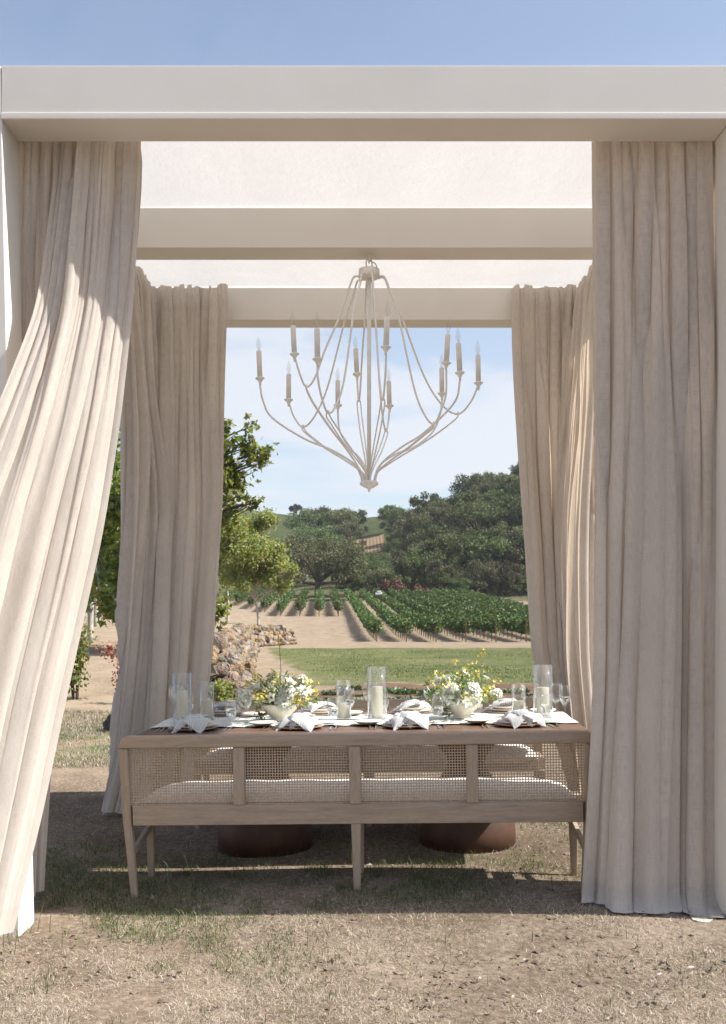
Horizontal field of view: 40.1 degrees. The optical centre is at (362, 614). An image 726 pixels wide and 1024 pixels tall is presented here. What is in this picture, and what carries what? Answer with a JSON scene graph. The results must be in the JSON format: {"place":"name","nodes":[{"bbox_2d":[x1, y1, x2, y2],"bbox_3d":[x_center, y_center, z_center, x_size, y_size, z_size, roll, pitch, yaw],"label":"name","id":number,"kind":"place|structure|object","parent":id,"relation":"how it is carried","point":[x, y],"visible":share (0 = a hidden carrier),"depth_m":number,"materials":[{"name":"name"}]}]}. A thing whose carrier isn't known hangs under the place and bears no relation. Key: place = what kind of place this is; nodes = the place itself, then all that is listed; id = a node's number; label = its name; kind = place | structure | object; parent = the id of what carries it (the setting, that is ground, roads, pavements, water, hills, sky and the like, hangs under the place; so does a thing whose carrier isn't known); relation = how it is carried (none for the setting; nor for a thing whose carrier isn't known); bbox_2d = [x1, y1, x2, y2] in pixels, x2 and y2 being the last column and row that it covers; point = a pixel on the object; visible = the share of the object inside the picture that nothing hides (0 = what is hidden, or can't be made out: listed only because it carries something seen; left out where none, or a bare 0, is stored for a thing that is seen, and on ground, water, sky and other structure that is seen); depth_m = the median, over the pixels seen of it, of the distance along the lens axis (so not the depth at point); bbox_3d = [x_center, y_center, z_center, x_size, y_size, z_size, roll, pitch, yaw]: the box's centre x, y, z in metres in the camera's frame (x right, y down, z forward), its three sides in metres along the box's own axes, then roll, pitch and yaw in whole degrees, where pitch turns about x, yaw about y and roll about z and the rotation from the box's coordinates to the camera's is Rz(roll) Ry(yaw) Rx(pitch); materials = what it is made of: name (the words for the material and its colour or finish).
{"place":"outdoors","nodes":[
{"label":"outdoors","id":0,"kind":"place"},
{"bbox_2d":[3,840,365,954],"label":"tall grass","id":1,"kind":"structure","parent":0,"point":[129,892],"depth_m":5.25,"materials":[{"name":"plant"}]},
{"bbox_2d":[0,506,725,1023],"bbox_3d":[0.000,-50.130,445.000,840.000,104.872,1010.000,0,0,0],"label":"ground","id":2,"kind":"structure","parent":0,"point":[326,628],"depth_m":4.81,"materials":[{"name":"soil"}]},
{"bbox_2d":[52,708,111,768],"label":"lawn grass","id":3,"kind":"structure","parent":2,"relation":"on","point":[80,731],"depth_m":12.12,"materials":[{"name":"plant"}]},
{"bbox_2d":[68,616,118,699],"bbox_3d":[-4.370,0.671,15.619,1.366,1.416,0.880,0,0,-22],"label":"shrub","id":4,"kind":"object","parent":2,"relation":"on","point":[78,665],"visible":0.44,"depth_m":15.56,"materials":[{"name":"green plant"}]},
{"bbox_2d":[86,427,120,642],"bbox_3d":[-6.557,-2.507,23.811,5.989,6.697,5.070,0,0,0],"label":"shade tree","id":5,"kind":"object","parent":2,"relation":"on","point":[104,582],"visible":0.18,"depth_m":22.44,"materials":[{"name":"green plant"}]},
{"bbox_2d":[208,678,237,701],"bbox_3d":[-2.238,1.244,15.614,0.538,0.511,0.379,0,0,-24],"label":"shrub","id":6,"kind":"object","parent":2,"relation":"on","point":[219,691],"visible":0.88,"depth_m":15.55,"materials":[{"name":"green plant"}]},
{"bbox_2d":[217,509,245,622],"bbox_3d":[-9.081,-3.103,62.087,4.511,7.601,3.306,0,0,0],"label":"shade tree","id":7,"kind":"object","parent":2,"relation":"on","point":[222,580],"visible":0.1,"depth_m":61.94,"materials":[{"name":"green plant"}]},
{"bbox_2d":[215,412,279,630],"bbox_3d":[-3.389,-1.984,21.839,3.839,5.872,2.823,0,0,44],"label":"shade tree","id":8,"kind":"object","parent":2,"relation":"on","point":[234,487],"visible":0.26,"depth_m":20.96,"materials":[{"name":"green plant"}]},
{"bbox_2d":[210,623,296,699],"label":"stone wall","id":9,"kind":"structure","parent":2,"relation":"on","point":[240,644],"depth_m":25.01,"materials":[{"name":"stone"}]},
{"bbox_2d":[218,506,300,624],"bbox_3d":[-6.367,-2.383,58.674,5.239,8.174,4.706,0,0,-23],"label":"shade tree","id":10,"kind":"object","parent":2,"relation":"on","point":[254,546],"visible":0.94,"depth_m":58.50,"materials":[{"name":"green plant"}]},
{"bbox_2d":[260,588,278,611],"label":"vine row","id":11,"kind":"object","parent":2,"relation":"on","point":[267,601],"visible":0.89,"depth_m":137.07,"materials":[{"name":"green plant"}]},
{"bbox_2d":[273,587,295,616],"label":"vine row","id":12,"kind":"object","parent":2,"relation":"on","point":[282,603],"visible":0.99,"depth_m":132.05,"materials":[{"name":"green plant"}]},
{"bbox_2d":[294,588,309,615],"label":"vine row","id":13,"kind":"object","parent":2,"relation":"on","point":[302,600],"visible":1,"depth_m":130.96,"materials":[{"name":"green plant"}]},
{"bbox_2d":[282,507,335,531],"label":"oak tree","id":14,"kind":"object","parent":2,"relation":"on","point":[294,522],"visible":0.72,"depth_m":326.81,"materials":[{"name":"green plant"}]},
{"bbox_2d":[290,523,343,542],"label":"oak tree","id":15,"kind":"object","parent":2,"relation":"on","point":[320,532],"visible":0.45,"depth_m":286.68,"materials":[{"name":"green plant"}]},
{"bbox_2d":[314,587,325,613],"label":"vine row","id":16,"kind":"object","parent":2,"relation":"on","point":[319,599],"visible":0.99,"depth_m":130.83,"materials":[{"name":"green plant"}]},
{"bbox_2d":[271,534,369,596],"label":"oak tree","id":17,"kind":"object","parent":2,"relation":"on","point":[330,559],"visible":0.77,"depth_m":183.58,"materials":[{"name":"green plant"}]},
{"bbox_2d":[328,588,344,615],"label":"vine row","id":18,"kind":"object","parent":2,"relation":"on","point":[336,602],"visible":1,"depth_m":130.53,"materials":[{"name":"green plant"}]},
{"bbox_2d":[318,508,360,535],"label":"oak tree","id":19,"kind":"object","parent":2,"relation":"on","point":[343,516],"visible":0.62,"depth_m":330.62,"materials":[{"name":"green plant"}]},
{"bbox_2d":[332,521,366,545],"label":"oak tree","id":20,"kind":"object","parent":2,"relation":"on","point":[353,527],"visible":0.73,"depth_m":317.55,"materials":[{"name":"green plant"}]},
{"bbox_2d":[118,730,590,897],"bbox_3d":[-0.027,1.048,5.391,2.470,0.864,0.511,-1,0,2],"label":"bench","id":21,"kind":"object","parent":2,"relation":"on","point":[356,800],"visible":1,"depth_m":5.17,"materials":[{"name":"brown wood"}]},
{"bbox_2d":[350,575,370,591],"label":"oak tree","id":22,"kind":"object","parent":2,"relation":"on","point":[364,580],"visible":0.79,"depth_m":185.19,"materials":[{"name":"green plant"}]},
{"bbox_2d":[137,710,587,857],"bbox_3d":[0.013,1.078,6.300,2.600,0.805,1.200,-1,0,2],"label":"dining table","id":23,"kind":"object","parent":2,"relation":"on","point":[252,841],"visible":0.38,"depth_m":6.04,"materials":[{"name":"brown wood"}]},
{"bbox_2d":[168,725,218,731],"bbox_3d":[-1.016,0.682,5.966,0.300,0.020,0.300,-1,0,2],"label":"charger plate","id":24,"kind":"object","parent":23,"relation":"on","point":[192,730],"visible":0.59,"depth_m":5.89,"materials":[{"name":"beige ceramic"}]},
{"bbox_2d":[171,722,215,728],"bbox_3d":[-1.014,0.669,5.966,0.264,0.020,0.264,-1,0,3],"label":"dinner plate","id":25,"kind":"object","parent":24,"relation":"on","point":[209,724],"visible":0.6,"depth_m":5.93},
{"bbox_2d":[171,714,210,732],"bbox_3d":[-1.005,0.646,5.934,0.219,0.106,0.286,-1,0,10],"label":"napkin","id":26,"kind":"object","parent":25,"relation":"on","point":[198,723],"visible":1,"depth_m":5.85,"materials":[{"name":"fabric"}]},
{"bbox_2d":[274,723,323,729],"bbox_3d":[-0.382,0.671,5.948,0.300,0.020,0.300,-1,0,2],"label":"charger plate","id":27,"kind":"object","parent":23,"relation":"on","point":[288,728],"visible":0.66,"depth_m":5.86,"materials":[{"name":"beige ceramic"}]},
{"bbox_2d":[277,721,321,727],"bbox_3d":[-0.379,0.658,5.948,0.264,0.020,0.264,-1,0,2],"label":"dinner plate","id":28,"kind":"object","parent":27,"relation":"on","point":[299,726],"visible":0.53,"depth_m":5.86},
{"bbox_2d":[275,712,317,731],"bbox_3d":[-0.368,0.635,5.922,0.230,0.106,0.260,-1,0,20],"label":"napkin","id":29,"kind":"object","parent":28,"relation":"on","point":[306,721],"visible":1,"depth_m":5.84,"materials":[{"name":"fabric"}]},
{"bbox_2d":[150,712,576,727],"bbox_3d":[0.007,0.667,6.321,2.596,0.019,0.640,-1,0,2],"label":"table runner","id":30,"kind":"object","parent":23,"relation":"on","point":[559,717],"visible":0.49,"depth_m":6.32,"materials":[{"name":"white fabric"}]},
{"bbox_2d":[172,672,191,723],"bbox_3d":[-1.135,0.525,6.250,0.116,0.315,0.116,-1,0,3],"label":"hurricane candle","id":31,"kind":"object","parent":30,"relation":"on","point":[182,702],"visible":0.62,"depth_m":6.22,"materials":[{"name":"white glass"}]},
{"bbox_2d":[199,681,214,718],"bbox_3d":[-1.010,0.558,6.445,0.094,0.245,0.094,-1,0,3],"label":"hurricane candle","id":32,"kind":"object","parent":30,"relation":"on","point":[206,706],"visible":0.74,"depth_m":6.42,"materials":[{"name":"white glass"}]},
{"bbox_2d":[229,635,322,720],"bbox_3d":[-0.551,0.403,6.333,0.604,0.551,0.436,-1,0,3],"label":"flower arrangement","id":33,"kind":"object","parent":30,"relation":"on","point":[286,701],"visible":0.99,"depth_m":6.26,"materials":[{"name":"plant"}]},
{"bbox_2d":[336,680,350,717],"bbox_3d":[-0.124,0.543,6.356,0.094,0.245,0.094,-1,0,3],"label":"hurricane candle","id":34,"kind":"object","parent":30,"relation":"on","point":[343,712],"visible":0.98,"depth_m":6.33,"materials":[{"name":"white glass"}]},
{"bbox_2d":[367,674,386,717],"bbox_3d":[0.089,0.497,6.317,0.124,0.330,0.124,-1,0,2],"label":"hurricane candle","id":35,"kind":"object","parent":30,"relation":"on","point":[377,700],"visible":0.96,"depth_m":6.29,"materials":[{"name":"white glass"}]},
{"bbox_2d":[421,646,503,718],"bbox_3d":[0.627,0.429,6.286,0.522,0.452,0.443,-1,0,2],"label":"flower arrangement","id":36,"kind":"object","parent":30,"relation":"on","point":[473,696],"visible":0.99,"depth_m":6.23,"materials":[{"name":"white plant"}]},
{"bbox_2d":[532,664,552,715],"bbox_3d":[1.133,0.481,6.271,0.124,0.325,0.124,-1,0,2],"label":"hurricane candle","id":37,"kind":"object","parent":30,"relation":"on","point":[542,693],"visible":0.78,"depth_m":6.24,"materials":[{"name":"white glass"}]},
{"bbox_2d":[381,723,430,728],"bbox_3d":[0.256,0.660,5.921,0.300,0.019,0.300,-1,0,3],"label":"charger plate","id":38,"kind":"object","parent":23,"relation":"on","point":[401,727],"visible":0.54,"depth_m":5.82,"materials":[{"name":"beige ceramic"}]},
{"bbox_2d":[384,720,418,725],"bbox_3d":[0.259,0.646,5.921,0.264,0.021,0.264,-1,0,2],"label":"dinner plate","id":39,"kind":"object","parent":38,"relation":"on","point":[390,722],"visible":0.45,"depth_m":5.84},
{"bbox_2d":[391,710,428,729],"bbox_3d":[0.279,0.623,5.892,0.228,0.106,0.275,-1,0,4],"label":"napkin","id":40,"kind":"object","parent":39,"relation":"on","point":[399,719],"visible":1,"depth_m":5.81,"materials":[{"name":"fabric"}]},
{"bbox_2d":[390,710,432,713],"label":"charger plate","id":41,"kind":"object","parent":23,"relation":"on","point":[427,712],"visible":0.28,"depth_m":6.70,"materials":[{"name":"beige ceramic"}]},
{"bbox_2d":[393,708,430,712],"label":"dinner plate","id":42,"kind":"object","parent":41,"relation":"on","point":[419,711],"visible":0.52,"depth_m":6.68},
{"bbox_2d":[399,699,431,709],"bbox_3d":[0.330,0.604,6.691,0.229,0.067,0.216,-1,0,-21],"label":"napkin","id":43,"kind":"object","parent":42,"relation":"on","point":[413,703],"visible":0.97,"depth_m":6.64,"materials":[{"name":"fabric"}]},
{"bbox_2d":[493,721,539,727],"bbox_3d":[0.921,0.648,5.891,0.300,0.019,0.300,-1,0,3],"label":"charger plate","id":44,"kind":"object","parent":23,"relation":"on","point":[508,725],"visible":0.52,"depth_m":5.79,"materials":[{"name":"beige ceramic"}]},
{"bbox_2d":[497,719,536,724],"bbox_3d":[0.923,0.635,5.891,0.264,0.020,0.264,-1,0,2],"label":"dinner plate","id":45,"kind":"object","parent":44,"relation":"on","point":[509,723],"visible":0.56,"depth_m":5.81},
{"bbox_2d":[500,709,547,728],"bbox_3d":[0.944,0.612,5.866,0.223,0.106,0.268,-1,0,-13],"label":"napkin","id":46,"kind":"object","parent":45,"relation":"on","point":[517,718],"visible":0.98,"depth_m":5.79,"materials":[{"name":"fabric"}]},
{"bbox_2d":[0,66,725,935],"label":"pergola","id":47,"kind":"object","parent":2,"relation":"on","point":[440,196],"visible":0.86,"depth_m":5.46,"materials":[{"name":"white concrete"}]},
{"bbox_2d":[18,141,75,895],"bbox_3d":[-1.615,-0.497,4.958,0.432,3.870,0.294,0,0,31],"label":"curtain","id":48,"kind":"object","parent":47,"relation":"hanging from","point":[35,168],"visible":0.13,"depth_m":4.86,"materials":[{"name":"fabric"}]},
{"bbox_2d":[0,141,141,934],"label":"curtain","id":49,"kind":"object","parent":47,"relation":"hanging from","point":[61,400],"visible":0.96,"depth_m":4.42,"materials":[{"name":"fabric"}]},
{"bbox_2d":[101,266,227,813],"bbox_3d":[-1.499,-0.543,7.383,1.017,3.991,0.577,0,0,-42],"label":"curtain","id":50,"kind":"object","parent":47,"relation":"hanging from","point":[173,435],"visible":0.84,"depth_m":7.31,"materials":[{"name":"fabric"}]},
{"bbox_2d":[255,253,482,491],"bbox_3d":[0.019,-1.540,6.402,1.334,1.529,1.273,0,0,-25],"label":"chandelier","id":51,"kind":"object","parent":47,"relation":"hanging from","point":[369,275],"visible":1,"depth_m":6.31,"materials":[{"name":"metal"}]},
{"bbox_2d":[511,260,594,797],"bbox_3d":[1.572,-0.563,7.375,0.468,3.960,0.992,0,0,-33],"label":"curtain","id":52,"kind":"object","parent":47,"relation":"hanging from","point":[552,343],"visible":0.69,"depth_m":7.44,"materials":[{"name":"fabric"}]},
{"bbox_2d":[581,141,725,921],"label":"curtain","id":53,"kind":"object","parent":47,"relation":"hanging from","point":[649,840],"visible":0.83,"depth_m":4.82,"materials":[{"name":"fabric"}]},
{"bbox_2d":[0,823,725,1023],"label":"leaf litter","id":54,"kind":"object","parent":2,"relation":"on","point":[394,973],"visible":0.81,"depth_m":4.13,"materials":[{"name":"plant"}]},
{"bbox_2d":[344,587,383,641],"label":"vine row","id":55,"kind":"object","parent":2,"relation":"on","point":[371,623],"visible":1,"depth_m":98.67,"materials":[{"name":"green plant"}]},
{"bbox_2d":[193,697,544,828],"bbox_3d":[0.042,1.048,6.970,2.470,0.864,0.511,-1,0,3],"label":"bench","id":56,"kind":"object","parent":2,"relation":"on","point":[393,704],"visible":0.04,"depth_m":6.79,"materials":[{"name":"brown wood"}]},
{"bbox_2d":[34,842,706,1014],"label":"earth clods","id":57,"kind":"object","parent":2,"relation":"on","point":[332,1007],"visible":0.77,"depth_m":4.06,"materials":[{"name":"soil"}]},
{"bbox_2d":[364,566,397,589],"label":"oak tree","id":58,"kind":"object","parent":2,"relation":"on","point":[372,576],"visible":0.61,"depth_m":180.83,"materials":[{"name":"green plant"}]},
{"bbox_2d":[358,588,413,641],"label":"vine row","id":59,"kind":"object","parent":2,"relation":"on","point":[393,620],"visible":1,"depth_m":99.11,"materials":[{"name":"green plant"}]},
{"bbox_2d":[376,504,405,532],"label":"oak tree","id":60,"kind":"object","parent":2,"relation":"on","point":[383,512],"visible":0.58,"depth_m":343.51,"materials":[{"name":"green plant"}]},
{"bbox_2d":[380,577,406,591],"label":"shrub","id":61,"kind":"object","parent":2,"relation":"on","point":[397,585],"visible":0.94,"depth_m":175.47,"materials":[{"name":"orange plant"}]},
{"bbox_2d":[381,537,406,557],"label":"oak tree","id":62,"kind":"object","parent":2,"relation":"on","point":[393,548],"visible":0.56,"depth_m":243.50,"materials":[{"name":"green plant"}]},
{"bbox_2d":[385,508,410,533],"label":"oak tree","id":63,"kind":"object","parent":2,"relation":"on","point":[392,517],"visible":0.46,"depth_m":314.12,"materials":[{"name":"green plant"}]},
{"bbox_2d":[370,588,443,641],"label":"vine row","id":64,"kind":"object","parent":2,"relation":"on","point":[426,623],"visible":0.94,"depth_m":96.88,"materials":[{"name":"green plant"}]},
{"bbox_2d":[392,555,431,590],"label":"oak tree","id":65,"kind":"object","parent":2,"relation":"on","point":[407,564],"visible":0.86,"depth_m":182.55,"materials":[{"name":"green plant"}]},
{"bbox_2d":[396,512,431,534],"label":"oak tree","id":66,"kind":"object","parent":2,"relation":"on","point":[407,524],"visible":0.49,"depth_m":260.72,"materials":[{"name":"green plant"}]},
{"bbox_2d":[408,491,441,513],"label":"oak tree","id":67,"kind":"object","parent":2,"relation":"on","point":[414,501],"visible":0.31,"depth_m":297.72,"materials":[{"name":"green plant"}]},
{"bbox_2d":[387,587,473,641],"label":"vine row","id":68,"kind":"object","parent":2,"relation":"on","point":[454,623],"visible":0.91,"depth_m":96.40,"materials":[{"name":"green plant"}]},
{"bbox_2d":[401,546,461,585],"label":"oak tree","id":69,"kind":"object","parent":2,"relation":"on","point":[432,555],"visible":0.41,"depth_m":193.57,"materials":[{"name":"green plant"}]},
{"bbox_2d":[411,558,455,588],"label":"oak tree","id":70,"kind":"object","parent":2,"relation":"on","point":[438,567],"visible":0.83,"depth_m":181.75,"materials":[{"name":"green plant"}]},
{"bbox_2d":[410,522,463,557],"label":"oak tree","id":71,"kind":"object","parent":2,"relation":"on","point":[429,533],"visible":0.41,"depth_m":224.80,"materials":[{"name":"green plant"}]},
{"bbox_2d":[423,500,451,517],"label":"oak tree","id":72,"kind":"object","parent":2,"relation":"on","point":[431,509],"visible":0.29,"depth_m":271.64,"materials":[{"name":"green plant"}]},
{"bbox_2d":[426,572,458,589],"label":"oak tree","id":73,"kind":"object","parent":2,"relation":"on","point":[440,582],"visible":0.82,"depth_m":180.29,"materials":[{"name":"green plant"}]},
{"bbox_2d":[426,510,467,532],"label":"oak tree","id":74,"kind":"object","parent":2,"relation":"on","point":[442,522],"visible":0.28,"depth_m":243.72,"materials":[{"name":"green plant"}]},
{"bbox_2d":[401,587,501,641],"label":"vine row","id":75,"kind":"object","parent":2,"relation":"on","point":[489,624],"visible":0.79,"depth_m":95.17,"materials":[{"name":"green plant"}]},
{"bbox_2d":[424,533,478,568],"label":"oak tree","id":76,"kind":"object","parent":2,"relation":"on","point":[443,543],"visible":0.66,"depth_m":194.56,"materials":[{"name":"green plant"}]},
{"bbox_2d":[451,577,473,590],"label":"tree","id":77,"kind":"object","parent":2,"relation":"on","point":[468,583],"visible":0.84,"depth_m":178.28,"materials":[{"name":"green plant"}]},
{"bbox_2d":[446,491,480,511],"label":"oak tree","id":78,"kind":"object","parent":2,"relation":"on","point":[457,497],"visible":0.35,"depth_m":258.47,"materials":[{"name":"green plant"}]},
{"bbox_2d":[448,473,493,498],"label":"oak tree","id":79,"kind":"object","parent":2,"relation":"on","point":[474,479],"visible":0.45,"depth_m":298.12,"materials":[{"name":"green plant"}]},
{"bbox_2d":[415,588,529,641],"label":"vine row","id":80,"kind":"object","parent":2,"relation":"on","point":[511,624],"visible":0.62,"depth_m":95.11,"materials":[{"name":"green plant"}]},
{"bbox_2d":[446,498,501,534],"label":"oak tree","id":81,"kind":"object","parent":2,"relation":"on","point":[473,511],"visible":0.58,"depth_m":229.61,"materials":[{"name":"green plant"}]},
{"bbox_2d":[456,563,499,592],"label":"oak tree","id":82,"kind":"object","parent":2,"relation":"on","point":[478,578],"visible":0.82,"depth_m":181.06,"materials":[{"name":"green plant"}]},
{"bbox_2d":[429,587,528,634],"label":"vine row","id":83,"kind":"object","parent":2,"relation":"on","point":[483,606],"visible":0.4,"depth_m":119.52,"materials":[{"name":"green plant"}]},
{"bbox_2d":[465,480,497,496],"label":"oak tree","id":84,"kind":"object","parent":2,"relation":"on","point":[480,488],"visible":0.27,"depth_m":272.63,"materials":[{"name":"green plant"}]},
{"bbox_2d":[463,557,505,593],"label":"oak tree","id":85,"kind":"object","parent":2,"relation":"on","point":[476,563],"visible":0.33,"depth_m":186.11,"materials":[{"name":"green plant"}]},
{"bbox_2d":[442,587,528,615],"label":"vine row","id":86,"kind":"object","parent":2,"relation":"on","point":[511,607],"visible":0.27,"depth_m":126.52,"materials":[{"name":"green plant"}]},
{"bbox_2d":[462,523,511,557],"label":"oak tree","id":87,"kind":"object","parent":2,"relation":"on","point":[487,532],"visible":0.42,"depth_m":212.86,"materials":[{"name":"green plant"}]},
{"bbox_2d":[464,535,514,588],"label":"oak tree","id":88,"kind":"object","parent":2,"relation":"on","point":[495,547],"visible":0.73,"depth_m":193.32,"materials":[{"name":"green plant"}]},
{"bbox_2d":[458,588,527,609],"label":"vine row","id":89,"kind":"object","parent":2,"relation":"on","point":[498,599],"visible":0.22,"depth_m":134.82,"materials":[{"name":"green plant"}]},
{"bbox_2d":[480,489,512,503],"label":"oak tree","id":90,"kind":"object","parent":2,"relation":"on","point":[492,494],"visible":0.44,"depth_m":251.38,"materials":[{"name":"green plant"}]},
{"bbox_2d":[479,508,522,542],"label":"oak tree","id":91,"kind":"object","parent":2,"relation":"on","point":[511,520],"visible":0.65,"depth_m":224.51,"materials":[{"name":"green plant"}]},
{"bbox_2d":[479,561,525,594],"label":"oak tree","id":92,"kind":"object","parent":2,"relation":"on","point":[504,571],"visible":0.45,"depth_m":184.72,"materials":[{"name":"green plant"}]},
{"bbox_2d":[490,570,524,595],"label":"oak tree","id":93,"kind":"object","parent":2,"relation":"on","point":[512,578],"visible":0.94,"depth_m":182.51,"materials":[{"name":"green plant"}]},
{"bbox_2d":[489,535,525,567],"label":"oak tree","id":94,"kind":"object","parent":2,"relation":"on","point":[519,542],"visible":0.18,"depth_m":201.57,"materials":[{"name":"green plant"}]},
{"bbox_2d":[495,495,522,533],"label":"oak tree","id":95,"kind":"object","parent":2,"relation":"on","point":[507,499],"visible":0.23,"depth_m":230.79,"materials":[{"name":"green plant"}]},
{"bbox_2d":[495,540,525,572],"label":"oak tree","id":96,"kind":"object","parent":2,"relation":"on","point":[516,552],"visible":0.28,"depth_m":192.26,"materials":[{"name":"green plant"}]},
{"bbox_2d":[503,475,520,502],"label":"oak tree","id":97,"kind":"object","parent":2,"relation":"on","point":[512,489],"visible":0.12,"depth_m":240.84,"materials":[{"name":"green plant"}]},
{"bbox_2d":[504,495,521,516],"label":"oak tree","id":98,"kind":"object","parent":2,"relation":"on","point":[517,507],"visible":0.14,"depth_m":226.74,"materials":[{"name":"green plant"}]},
{"bbox_2d":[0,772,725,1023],"bbox_3d":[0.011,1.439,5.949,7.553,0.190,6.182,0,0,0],"label":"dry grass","id":99,"kind":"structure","parent":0,"point":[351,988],"depth_m":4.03,"materials":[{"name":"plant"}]},
{"bbox_2d":[0,785,725,1023],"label":"green grass","id":100,"kind":"structure","parent":0,"point":[135,910],"depth_m":5.06,"materials":[{"name":"plant"}]},
{"bbox_2d":[0,0,725,516],"label":"sky","id":101,"kind":"structure","parent":0,"point":[483,437],"materials":[{"name":"blue"}]},
{"bbox_2d":[356,534,383,554],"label":"field","id":102,"kind":"structure","parent":0,"point":[375,543],"depth_m":324.92,"materials":[{"name":"soil"}]},
{"bbox_2d":[267,647,538,685],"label":"meadow grass","id":103,"kind":"structure","parent":0,"point":[432,670],"depth_m":28.23,"materials":[{"name":"plant"}]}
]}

